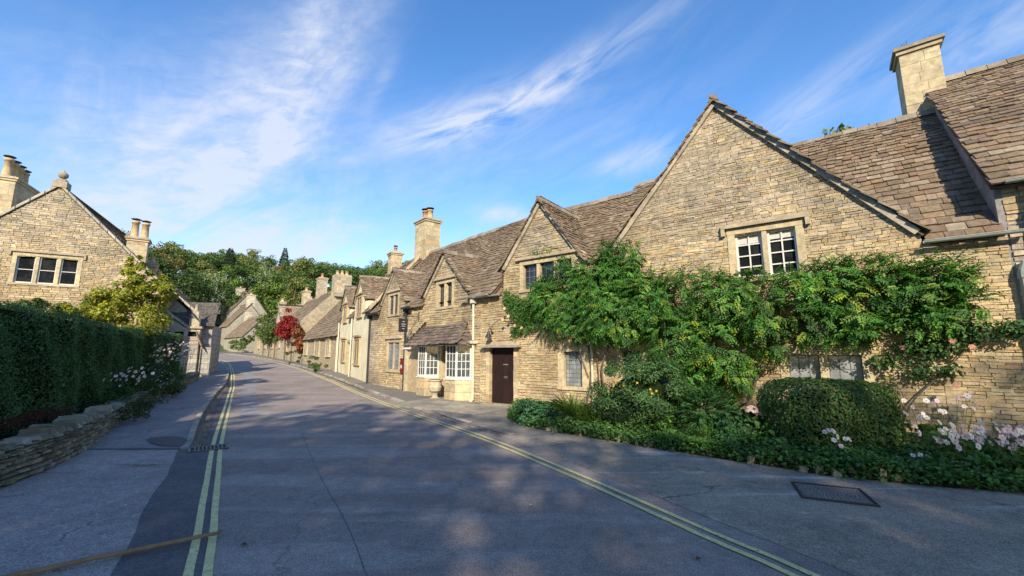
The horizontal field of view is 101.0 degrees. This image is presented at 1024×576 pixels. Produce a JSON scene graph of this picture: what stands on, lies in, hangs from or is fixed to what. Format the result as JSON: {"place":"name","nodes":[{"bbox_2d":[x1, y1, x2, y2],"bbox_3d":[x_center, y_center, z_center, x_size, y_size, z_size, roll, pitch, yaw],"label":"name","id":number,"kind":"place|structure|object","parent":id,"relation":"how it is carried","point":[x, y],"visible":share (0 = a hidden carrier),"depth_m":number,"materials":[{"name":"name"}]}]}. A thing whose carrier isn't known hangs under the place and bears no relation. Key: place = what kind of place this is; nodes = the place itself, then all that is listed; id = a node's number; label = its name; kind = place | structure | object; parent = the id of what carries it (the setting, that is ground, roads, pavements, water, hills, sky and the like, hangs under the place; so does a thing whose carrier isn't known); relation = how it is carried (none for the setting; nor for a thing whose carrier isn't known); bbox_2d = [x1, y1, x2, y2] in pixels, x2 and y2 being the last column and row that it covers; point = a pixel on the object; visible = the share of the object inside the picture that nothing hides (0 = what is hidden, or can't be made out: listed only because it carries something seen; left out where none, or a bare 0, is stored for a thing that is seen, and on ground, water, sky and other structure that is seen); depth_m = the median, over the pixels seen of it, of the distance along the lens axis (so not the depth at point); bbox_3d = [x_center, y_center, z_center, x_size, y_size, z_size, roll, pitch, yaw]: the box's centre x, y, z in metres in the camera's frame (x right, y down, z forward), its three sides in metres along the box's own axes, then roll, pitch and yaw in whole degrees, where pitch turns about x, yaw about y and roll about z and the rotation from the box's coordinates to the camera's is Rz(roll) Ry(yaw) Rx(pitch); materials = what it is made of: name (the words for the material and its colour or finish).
{"place":"outdoors","nodes":[
{"label":"outdoors","id":0,"kind":"place"},
{"bbox_2d":[0,449,178,575],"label":"forecourt","id":1,"kind":"structure","parent":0,"point":[88,502],"depth_m":4.51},
{"bbox_2d":[0,529,221,575],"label":"fallen stick","id":2,"kind":"object","parent":1,"relation":"on","point":[83,560],"visible":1,"depth_m":3.38,"materials":[{"name":"brown wood"}]},
{"bbox_2d":[89,359,226,448],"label":"pavement","id":3,"kind":"structure","parent":0,"point":[176,415],"depth_m":9.98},
{"bbox_2d":[146,436,186,445],"bbox_3d":[-6.360,2.831,7.834,1.184,0.035,0.488,-5,-10,28],"label":"wet patch","id":4,"kind":"object","parent":3,"relation":"on","point":[170,441],"visible":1,"depth_m":7.84,"materials":[{"name":"grey asphalt"}]},
{"bbox_2d":[219,351,559,435],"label":"pavement","id":5,"kind":"structure","parent":0,"point":[497,419],"depth_m":11.49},
{"bbox_2d":[228,334,254,351],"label":"bend bush","id":6,"kind":"object","parent":5,"relation":"on","point":[244,342],"visible":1,"depth_m":62.42,"materials":[{"name":"green plant"}]},
{"bbox_2d":[428,379,442,397],"bbox_3d":[-2.757,3.627,15.130,0.540,0.700,0.532,8,-12,-41],"label":"stone urn","id":7,"kind":"object","parent":5,"relation":"on","point":[435,387],"visible":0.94,"depth_m":14.98,"materials":[{"name":"stone"}]},
{"bbox_2d":[178,276,788,548],"bbox_3d":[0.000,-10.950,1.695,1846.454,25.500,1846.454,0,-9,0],"label":"ground","id":8,"kind":"structure","parent":0,"point":[221,346],"depth_m":75.75,"materials":[{"name":"green plant"}]},
{"bbox_2d":[0,406,74,430],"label":"heather edging","id":9,"kind":"object","parent":8,"relation":"on","point":[32,417],"visible":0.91,"depth_m":7.28,"materials":[{"name":"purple plant"}]},
{"bbox_2d":[0,300,183,439],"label":"hedge","id":10,"kind":"object","parent":8,"relation":"on","point":[49,359],"visible":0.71,"depth_m":8.46,"materials":[{"name":"green plant"}]},
{"bbox_2d":[0,155,191,330],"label":"gabled house","id":11,"kind":"structure","parent":8,"relation":"on","point":[60,242],"depth_m":20.19,"materials":[{"name":"stone"}]},
{"bbox_2d":[6,248,86,287],"bbox_3d":[-21.795,-0.887,19.824,2.607,1.624,0.314,5,-10,-28],"label":"window","id":12,"kind":"structure","parent":11,"relation":"in","point":[37,271],"depth_m":19.80,"materials":[{"name":"stone"}]},
{"bbox_2d":[5,296,109,315],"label":"wall creeper","id":13,"kind":"object","parent":11,"relation":"attached to","point":[56,307],"depth_m":19.43,"materials":[{"name":"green plant"}]},
{"bbox_2d":[0,371,199,489],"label":"dry stone wall","id":14,"kind":"structure","parent":8,"relation":"on","point":[32,450],"depth_m":6.29,"materials":[{"name":"grey stone"}]},
{"bbox_2d":[102,388,155,421],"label":"trailing plant","id":15,"kind":"object","parent":14,"relation":"on","point":[139,412],"visible":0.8,"depth_m":9.66,"materials":[{"name":"green plant"}]},
{"bbox_2d":[60,255,179,335],"bbox_3d":[-14.804,1.416,15.786,4.654,5.335,1.849,0,-9,0],"label":"acer tree","id":16,"kind":"object","parent":8,"relation":"on","point":[119,301],"visible":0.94,"depth_m":15.69,"materials":[{"name":"yellow plant"}]},
{"bbox_2d":[96,366,154,415],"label":"anemone clump","id":17,"kind":"object","parent":8,"relation":"on","point":[112,396],"visible":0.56,"depth_m":10.61,"materials":[{"name":"green plant"}]},
{"bbox_2d":[114,362,187,408],"bbox_3d":[-12.069,3.197,14.131,1.892,1.432,5.913,6,-11,-35],"label":"border shrub","id":18,"kind":"object","parent":8,"relation":"on","point":[156,380],"visible":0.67,"depth_m":13.49,"materials":[{"name":"green plant"}]},
{"bbox_2d":[125,218,194,312],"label":"house","id":19,"kind":"structure","parent":8,"relation":"on","point":[136,245],"depth_m":24.19,"materials":[{"name":"stone"}]},
{"bbox_2d":[146,343,175,392],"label":"anemone clump","id":20,"kind":"object","parent":8,"relation":"on","point":[163,355],"visible":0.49,"depth_m":16.33,"materials":[{"name":"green plant"}]},
{"bbox_2d":[148,244,184,283],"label":"tall tree","id":21,"kind":"object","parent":8,"relation":"on","point":[159,260],"visible":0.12,"depth_m":77.33,"materials":[{"name":"green plant"}]},
{"bbox_2d":[153,241,189,265],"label":"broadleaf tree","id":22,"kind":"object","parent":8,"relation":"on","point":[173,245],"visible":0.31,"depth_m":112.37,"materials":[{"name":"green plant"}]},
{"bbox_2d":[169,341,194,383],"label":"anemone clump","id":23,"kind":"object","parent":8,"relation":"on","point":[173,368],"visible":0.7,"depth_m":19.07,"materials":[{"name":"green plant"}]},
{"bbox_2d":[162,267,213,302],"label":"tall tree","id":24,"kind":"object","parent":8,"relation":"on","point":[195,284],"visible":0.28,"depth_m":78.56,"materials":[{"name":"green plant"}]},
{"bbox_2d":[157,302,221,376],"bbox_3d":[-20.002,2.926,25.340,3.939,5.471,5.286,5,-10,-28],"label":"lean to","id":25,"kind":"object","parent":8,"relation":"on","point":[198,329],"visible":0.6,"depth_m":24.08,"materials":[{"name":"stone"}]},
{"bbox_2d":[185,252,218,272],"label":"broadleaf tree","id":26,"kind":"object","parent":8,"relation":"on","point":[193,260],"visible":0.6,"depth_m":115.48,"materials":[{"name":"green plant"}]},
{"bbox_2d":[189,259,217,275],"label":"broadleaf tree","id":27,"kind":"object","parent":8,"relation":"on","point":[205,266],"visible":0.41,"depth_m":109.87,"materials":[{"name":"green plant"}]},
{"bbox_2d":[180,360,228,449],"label":"kerb","id":28,"kind":"structure","parent":8,"relation":"on","point":[195,425],"depth_m":10.74,"materials":[{"name":"stone"}]},
{"bbox_2d":[186,271,230,324],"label":"ash tree","id":29,"kind":"object","parent":8,"relation":"on","point":[217,281],"visible":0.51,"depth_m":89.01,"materials":[{"name":"green plant"}]},
{"bbox_2d":[214,281,238,311],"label":"broadleaf tree","id":30,"kind":"object","parent":8,"relation":"on","point":[226,289],"visible":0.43,"depth_m":98.83,"materials":[{"name":"green plant"}]},
{"bbox_2d":[215,264,245,297],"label":"broadleaf tree","id":31,"kind":"object","parent":8,"relation":"on","point":[236,281],"visible":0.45,"depth_m":106.72,"materials":[{"name":"green plant"}]},
{"bbox_2d":[218,248,242,287],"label":"conifer","id":32,"kind":"object","parent":8,"relation":"on","point":[228,261],"visible":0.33,"depth_m":114.04,"materials":[{"name":"green plant"}]},
{"bbox_2d":[219,293,259,346],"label":"house","id":33,"kind":"structure","parent":8,"relation":"on","point":[231,323],"depth_m":77.75,"materials":[{"name":"stone"}]},
{"bbox_2d":[221,291,262,310],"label":"broadleaf tree","id":34,"kind":"object","parent":8,"relation":"on","point":[236,298],"visible":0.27,"depth_m":88.96,"materials":[{"name":"green plant"}]},
{"bbox_2d":[217,286,268,324],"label":"house","id":35,"kind":"structure","parent":8,"relation":"on","point":[225,315],"depth_m":89.36,"materials":[{"name":"stone"}]},
{"bbox_2d":[223,310,266,351],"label":"bend cottage","id":36,"kind":"structure","parent":8,"relation":"on","point":[246,326],"depth_m":69.52,"materials":[{"name":"stone"}]},
{"bbox_2d":[236,255,258,287],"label":"broadleaf tree","id":37,"kind":"object","parent":8,"relation":"on","point":[244,259],"visible":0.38,"depth_m":121.86,"materials":[{"name":"green plant"}]},
{"bbox_2d":[232,261,263,290],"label":"broadleaf tree","id":38,"kind":"object","parent":8,"relation":"on","point":[240,269],"visible":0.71,"depth_m":114.91,"materials":[{"name":"green plant"}]},
{"bbox_2d":[248,272,282,304],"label":"broadleaf tree","id":39,"kind":"object","parent":8,"relation":"on","point":[258,289],"visible":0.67,"depth_m":103.47,"materials":[{"name":"green plant"}]},
{"bbox_2d":[262,297,280,317],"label":"broadleaf tree","id":40,"kind":"object","parent":8,"relation":"on","point":[271,311],"visible":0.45,"depth_m":93.55,"materials":[{"name":"green plant"}]},
{"bbox_2d":[260,276,292,308],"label":"broadleaf tree","id":41,"kind":"object","parent":8,"relation":"on","point":[275,292],"visible":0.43,"depth_m":104.46,"materials":[{"name":"green plant"}]},
{"bbox_2d":[253,288,315,358],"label":"long cottage","id":42,"kind":"structure","parent":8,"relation":"on","point":[306,301],"depth_m":48.76,"materials":[{"name":"stone"}]},
{"bbox_2d":[252,312,280,357],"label":"green creeper","id":43,"kind":"object","parent":42,"relation":"attached to","point":[266,334],"visible":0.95,"depth_m":48.78,"materials":[{"name":"green plant"}]},
{"bbox_2d":[269,267,307,297],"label":"broadleaf tree","id":44,"kind":"object","parent":8,"relation":"on","point":[294,274],"visible":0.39,"depth_m":109.32,"materials":[{"name":"green plant"}]},
{"bbox_2d":[277,275,312,304],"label":"broadleaf tree","id":45,"kind":"object","parent":8,"relation":"on","point":[291,289],"visible":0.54,"depth_m":99.38,"materials":[{"name":"green plant"}]},
{"bbox_2d":[283,258,316,282],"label":"broadleaf tree","id":46,"kind":"object","parent":8,"relation":"on","point":[297,266],"visible":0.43,"depth_m":121.96,"materials":[{"name":"green plant"}]},
{"bbox_2d":[296,262,328,280],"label":"broadleaf tree","id":47,"kind":"object","parent":8,"relation":"on","point":[319,270],"visible":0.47,"depth_m":124.49,"materials":[{"name":"green plant"}]},
{"bbox_2d":[282,271,351,361],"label":"house","id":48,"kind":"structure","parent":8,"relation":"on","point":[314,312],"depth_m":41.10,"materials":[{"name":"stone"}]},
{"bbox_2d":[273,308,297,361],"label":"red creeper","id":49,"kind":"object","parent":48,"relation":"attached to","point":[283,330],"visible":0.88,"depth_m":41.28,"materials":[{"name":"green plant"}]},
{"bbox_2d":[299,300,341,371],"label":"cottage","id":50,"kind":"structure","parent":8,"relation":"on","point":[319,339],"depth_m":32.80,"materials":[{"name":"stone"}]},
{"bbox_2d":[290,324,304,353],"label":"rust creeper","id":51,"kind":"object","parent":50,"relation":"attached to","point":[297,332],"visible":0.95,"depth_m":37.79,"materials":[{"name":"orange plant"}]},
{"bbox_2d":[331,266,367,285],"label":"broadleaf tree","id":52,"kind":"object","parent":8,"relation":"on","point":[357,273],"visible":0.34,"depth_m":120.57,"materials":[{"name":"green plant"}]},
{"bbox_2d":[223,353,513,434],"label":"kerb","id":53,"kind":"structure","parent":8,"relation":"on","point":[400,400],"depth_m":16.58,"materials":[{"name":"stone"}]},
{"bbox_2d":[335,245,421,381],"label":"rendered cottage","id":54,"kind":"structure","parent":8,"relation":"on","point":[362,296],"depth_m":24.28,"materials":[{"name":"paint"}]},
{"bbox_2d":[352,335,361,365],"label":"window","id":55,"kind":"structure","parent":54,"relation":"in","point":[357,340],"depth_m":23.30,"materials":[{"name":"stone"}]},
{"bbox_2d":[355,292,362,318],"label":"window","id":56,"kind":"structure","parent":54,"relation":"in","point":[359,305],"depth_m":23.64,"materials":[{"name":"stone"}]},
{"bbox_2d":[366,207,465,390],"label":"narrow cottage","id":57,"kind":"structure","parent":8,"relation":"on","point":[398,296],"depth_m":19.97,"materials":[{"name":"stone"}]},
{"bbox_2d":[384,336,401,372],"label":"window","id":58,"kind":"structure","parent":57,"relation":"in","point":[393,350],"depth_m":18.92,"materials":[{"name":"stone"}]},
{"bbox_2d":[386,288,400,316],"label":"window","id":59,"kind":"structure","parent":57,"relation":"in","point":[393,300],"depth_m":19.41,"materials":[{"name":"stone"}]},
{"bbox_2d":[402,219,523,401],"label":"bay cottage","id":60,"kind":"structure","parent":8,"relation":"on","point":[443,342],"depth_m":15.94,"materials":[{"name":"stone"}]},
{"bbox_2d":[395,312,419,331],"bbox_3d":[-4.231,1.356,17.091,1.062,0.850,0.042,8,-12,-41],"label":"hanging sign","id":61,"kind":"object","parent":60,"relation":"attached to","point":[403,325],"visible":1,"depth_m":16.95,"materials":[{"name":"metal"}]},
{"bbox_2d":[416,346,438,395],"bbox_3d":[-3.260,3.282,16.178,0.508,2.156,1.071,8,-12,-41],"label":"bay window","id":62,"kind":"structure","parent":60,"relation":"in","point":[427,355],"depth_m":16.02,"materials":[{"name":"stone"}]},
{"bbox_2d":[433,274,455,309],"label":"window","id":63,"kind":"structure","parent":60,"relation":"in","point":[444,288],"depth_m":16.21,"materials":[{"name":"stone"}]},
{"bbox_2d":[443,345,471,400],"bbox_3d":[-1.919,3.054,14.710,0.513,2.156,1.221,8,-12,-41],"label":"bay window","id":64,"kind":"structure","parent":60,"relation":"in","point":[457,380],"depth_m":14.51,"materials":[{"name":"stone"}]},
{"bbox_2d":[472,187,648,406],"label":"dormer cottage","id":65,"kind":"structure","parent":8,"relation":"on","point":[534,365],"depth_m":13.36,"materials":[{"name":"stone"}]},
{"bbox_2d":[492,348,513,403],"bbox_3d":[-0.262,2.860,13.635,0.962,1.820,0.097,-7,-11,37],"label":"door","id":66,"kind":"structure","parent":65,"relation":"in","point":[502,358],"depth_m":13.65,"materials":[{"name":"brown wood"}]},
{"bbox_2d":[492,243,588,376],"bbox_3d":[0.612,0.581,12.907,3.614,4.109,0.496,-7,-11,37],"label":"climbing rose","id":67,"kind":"object","parent":65,"relation":"attached to","point":[509,305],"visible":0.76,"depth_m":13.03,"materials":[{"name":"green plant"}]},
{"bbox_2d":[515,248,580,292],"bbox_3d":[1.099,-0.487,13.026,2.264,1.134,0.316,-7,-11,37],"label":"window","id":68,"kind":"structure","parent":65,"relation":"in","point":[531,269],"depth_m":13.19,"materials":[{"name":"stone"}]},
{"bbox_2d":[557,346,588,390],"bbox_3d":[1.789,2.298,12.103,1.033,1.224,0.260,-7,-11,37],"label":"window","id":69,"kind":"structure","parent":65,"relation":"in","point":[574,374],"depth_m":12.13,"materials":[{"name":"stone"}]},
{"bbox_2d":[592,94,1023,440],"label":"gabled cottage","id":70,"kind":"structure","parent":8,"relation":"on","point":[730,189],"depth_m":9.23,"materials":[{"name":"stone"}]},
{"bbox_2d":[616,345,672,386],"bbox_3d":[3.433,2.068,10.880,1.495,1.184,0.260,-7,-11,37],"label":"window","id":71,"kind":"structure","parent":70,"relation":"in","point":[619,353],"depth_m":11.06,"materials":[{"name":"stone"}]},
{"bbox_2d":[521,237,1007,413],"bbox_3d":[4.151,0.741,9.761,9.892,4.880,1.640,-7,-11,37],"label":"wisteria","id":72,"kind":"object","parent":70,"relation":"attached to","point":[592,303],"visible":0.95,"depth_m":8.89,"materials":[{"name":"green plant"}]},
{"bbox_2d":[720,211,809,281],"bbox_3d":[5.729,-0.856,9.541,1.735,1.393,0.314,-7,-11,37],"label":"window","id":73,"kind":"structure","parent":70,"relation":"in","point":[778,242],"depth_m":9.50,"materials":[{"name":"stone"}]},
{"bbox_2d":[780,348,874,398],"bbox_3d":[6.411,1.774,8.647,1.562,1.084,0.260,-7,-11,37],"label":"window","id":74,"kind":"structure","parent":70,"relation":"in","point":[836,364],"depth_m":8.61,"materials":[{"name":"glass"}]},
{"bbox_2d":[889,33,1023,356],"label":"tall cottage","id":75,"kind":"structure","parent":8,"relation":"on","point":[979,110],"depth_m":8.93,"materials":[{"name":"stone"}]},
{"bbox_2d":[0,0,1023,286],"label":"sky","id":76,"kind":"structure","parent":0,"point":[322,130],"materials":[{"name":"blue"}]},
{"bbox_2d":[201,353,854,575],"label":"road","id":77,"kind":"structure","parent":0,"point":[412,495],"depth_m":4.58,"materials":[{"name":"grey asphalt"}]},
{"bbox_2d":[111,360,232,575],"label":"road channel","id":78,"kind":"object","parent":77,"relation":"on","point":[170,511],"visible":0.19,"depth_m":4.28,"materials":[{"name":"asphalt"}]},
{"bbox_2d":[187,443,228,452],"bbox_3d":[-5.300,2.792,7.380,0.580,0.016,0.400,6,-11,-36],"label":"drain grate","id":79,"kind":"object","parent":78,"relation":"on","point":[209,447],"visible":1,"depth_m":7.37,"materials":[{"name":"metal"}]},
{"bbox_2d":[190,363,232,446],"bbox_3d":[-15.314,4.769,22.561,0.709,0.760,36.347,6,-11,-33],"label":"gutter silt","id":80,"kind":"object","parent":78,"relation":"on","point":[207,415],"visible":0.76,"depth_m":10.62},
{"bbox_2d":[183,359,234,575],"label":"road marking","id":81,"kind":"structure","parent":77,"relation":"on","point":[192,558],"depth_m":4.52,"materials":[{"name":"yellow paint"}]},
{"bbox_2d":[241,368,259,415],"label":"road repair","id":82,"kind":"structure","parent":77,"relation":"on","point":[249,406],"depth_m":15.97,"materials":[{"name":"asphalt"}]},
{"bbox_2d":[259,411,316,417],"bbox_3d":[-6.050,3.437,11.459,1.390,0.001,0.984,-7,-11,38],"label":"road patch","id":83,"kind":"object","parent":77,"relation":"on","point":[289,414],"visible":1,"depth_m":11.50,"materials":[{"name":"grey asphalt"}]},
{"bbox_2d":[219,353,819,575],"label":"road marking","id":84,"kind":"structure","parent":77,"relation":"on","point":[783,570],"depth_m":4.52,"materials":[{"name":"yellow paint"}]},
{"bbox_2d":[367,392,1023,575],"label":"forecourt","id":85,"kind":"structure","parent":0,"point":[907,529],"depth_m":4.48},
{"bbox_2d":[388,398,508,414],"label":"flagstone paving","id":86,"kind":"structure","parent":85,"relation":"on","point":[466,407],"depth_m":13.02,"materials":[{"name":"stone"}]},
{"bbox_2d":[506,398,1023,492],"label":"ground cover","id":87,"kind":"object","parent":85,"relation":"on","point":[863,461],"visible":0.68,"depth_m":6.13,"materials":[{"name":"green plant"}]},
{"bbox_2d":[514,404,1023,491],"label":"flower bed soil","id":88,"kind":"structure","parent":85,"relation":"on","point":[874,476],"depth_m":6.14,"materials":[{"name":"brown soil"}]},
{"bbox_2d":[513,398,572,426],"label":"geranium clump","id":89,"kind":"object","parent":88,"relation":"on","point":[530,406],"visible":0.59,"depth_m":9.70,"materials":[{"name":"green plant"}]},
{"bbox_2d":[540,390,613,423],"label":"grass clump","id":90,"kind":"object","parent":88,"relation":"on","point":[572,409],"visible":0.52,"depth_m":9.42,"materials":[{"name":"green plant"}]},
{"bbox_2d":[586,349,695,428],"bbox_3d":[2.733,2.192,9.038,2.276,1.755,2.001,0,-9,0],"label":"flowering shrub","id":91,"kind":"object","parent":88,"relation":"on","point":[638,397],"visible":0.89,"depth_m":8.56,"materials":[{"name":"green plant"}]},
{"bbox_2d":[657,414,678,440],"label":"leafy plant","id":92,"kind":"object","parent":88,"relation":"on","point":[663,424],"visible":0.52,"depth_m":7.78,"materials":[{"name":"green plant"}]},
{"bbox_2d":[686,422,718,439],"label":"strap leaf clump","id":93,"kind":"object","parent":88,"relation":"on","point":[703,432],"visible":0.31,"depth_m":7.28,"materials":[{"name":"green plant"}]},
{"bbox_2d":[668,379,744,429],"bbox_3d":[3.735,2.440,8.177,1.581,1.369,1.347,0,-9,0],"label":"fern leaved bush","id":94,"kind":"object","parent":88,"relation":"on","point":[689,410],"visible":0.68,"depth_m":8.03,"materials":[{"name":"green plant"}]},
{"bbox_2d":[712,424,751,448],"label":"leafy plant","id":95,"kind":"object","parent":88,"relation":"on","point":[732,434],"visible":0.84,"depth_m":6.90,"materials":[{"name":"green plant"}]},
{"bbox_2d":[713,393,780,444],"bbox_3d":[4.128,2.373,7.474,1.038,1.055,0.871,0,-9,0],"label":"hydrangea","id":96,"kind":"object","parent":88,"relation":"on","point":[748,416],"visible":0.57,"depth_m":7.30,"materials":[{"name":"green plant"}]},
{"bbox_2d":[753,422,797,455],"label":"leafy plant","id":97,"kind":"object","parent":88,"relation":"on","point":[766,427],"visible":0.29,"depth_m":6.82,"materials":[{"name":"green plant"}]},
{"bbox_2d":[755,377,906,455],"bbox_3d":[5.145,2.075,6.906,1.853,1.246,1.457,0,-9,0],"label":"clipped shrub","id":98,"kind":"object","parent":88,"relation":"on","point":[840,408],"visible":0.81,"depth_m":6.41,"materials":[{"name":"green plant"}]},
{"bbox_2d":[821,428,852,467],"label":"anemone clump","id":99,"kind":"object","parent":88,"relation":"on","point":[834,440],"visible":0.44,"depth_m":6.08,"materials":[{"name":"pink plant"}]},
{"bbox_2d":[874,416,931,451],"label":"leafy plant","id":100,"kind":"object","parent":88,"relation":"on","point":[914,445],"visible":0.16,"depth_m":6.34,"materials":[{"name":"green plant"}]},
{"bbox_2d":[866,317,1023,420],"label":"pink rose","id":101,"kind":"object","parent":88,"relation":"on","point":[1003,329],"visible":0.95,"depth_m":7.46,"materials":[{"name":"green plant"}]},
{"bbox_2d":[901,391,995,446],"bbox_3d":[7.006,2.256,6.906,1.520,1.094,0.861,0,-9,0],"label":"anemone clump","id":102,"kind":"object","parent":88,"relation":"on","point":[925,428],"visible":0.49,"depth_m":6.91,"materials":[{"name":"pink plant"}]},
{"bbox_2d":[914,420,1019,478],"bbox_3d":[6.156,2.227,5.737,1.250,0.837,0.880,0,-9,0],"label":"anemone clump","id":103,"kind":"object","parent":88,"relation":"on","point":[976,450],"visible":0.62,"depth_m":5.61,"materials":[{"name":"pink plant"}]},
{"bbox_2d":[979,423,1023,480],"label":"anemone clump","id":104,"kind":"object","parent":88,"relation":"on","point":[1016,460],"visible":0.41,"depth_m":5.39,"materials":[{"name":"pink plant"}]},
{"bbox_2d":[791,481,880,507],"bbox_3d":[3.790,2.445,5.005,0.720,0.042,0.660,-4,-10,24],"label":"manhole cover","id":105,"kind":"object","parent":85,"relation":"on","point":[838,494],"visible":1,"depth_m":4.96,"materials":[{"name":"metal"}]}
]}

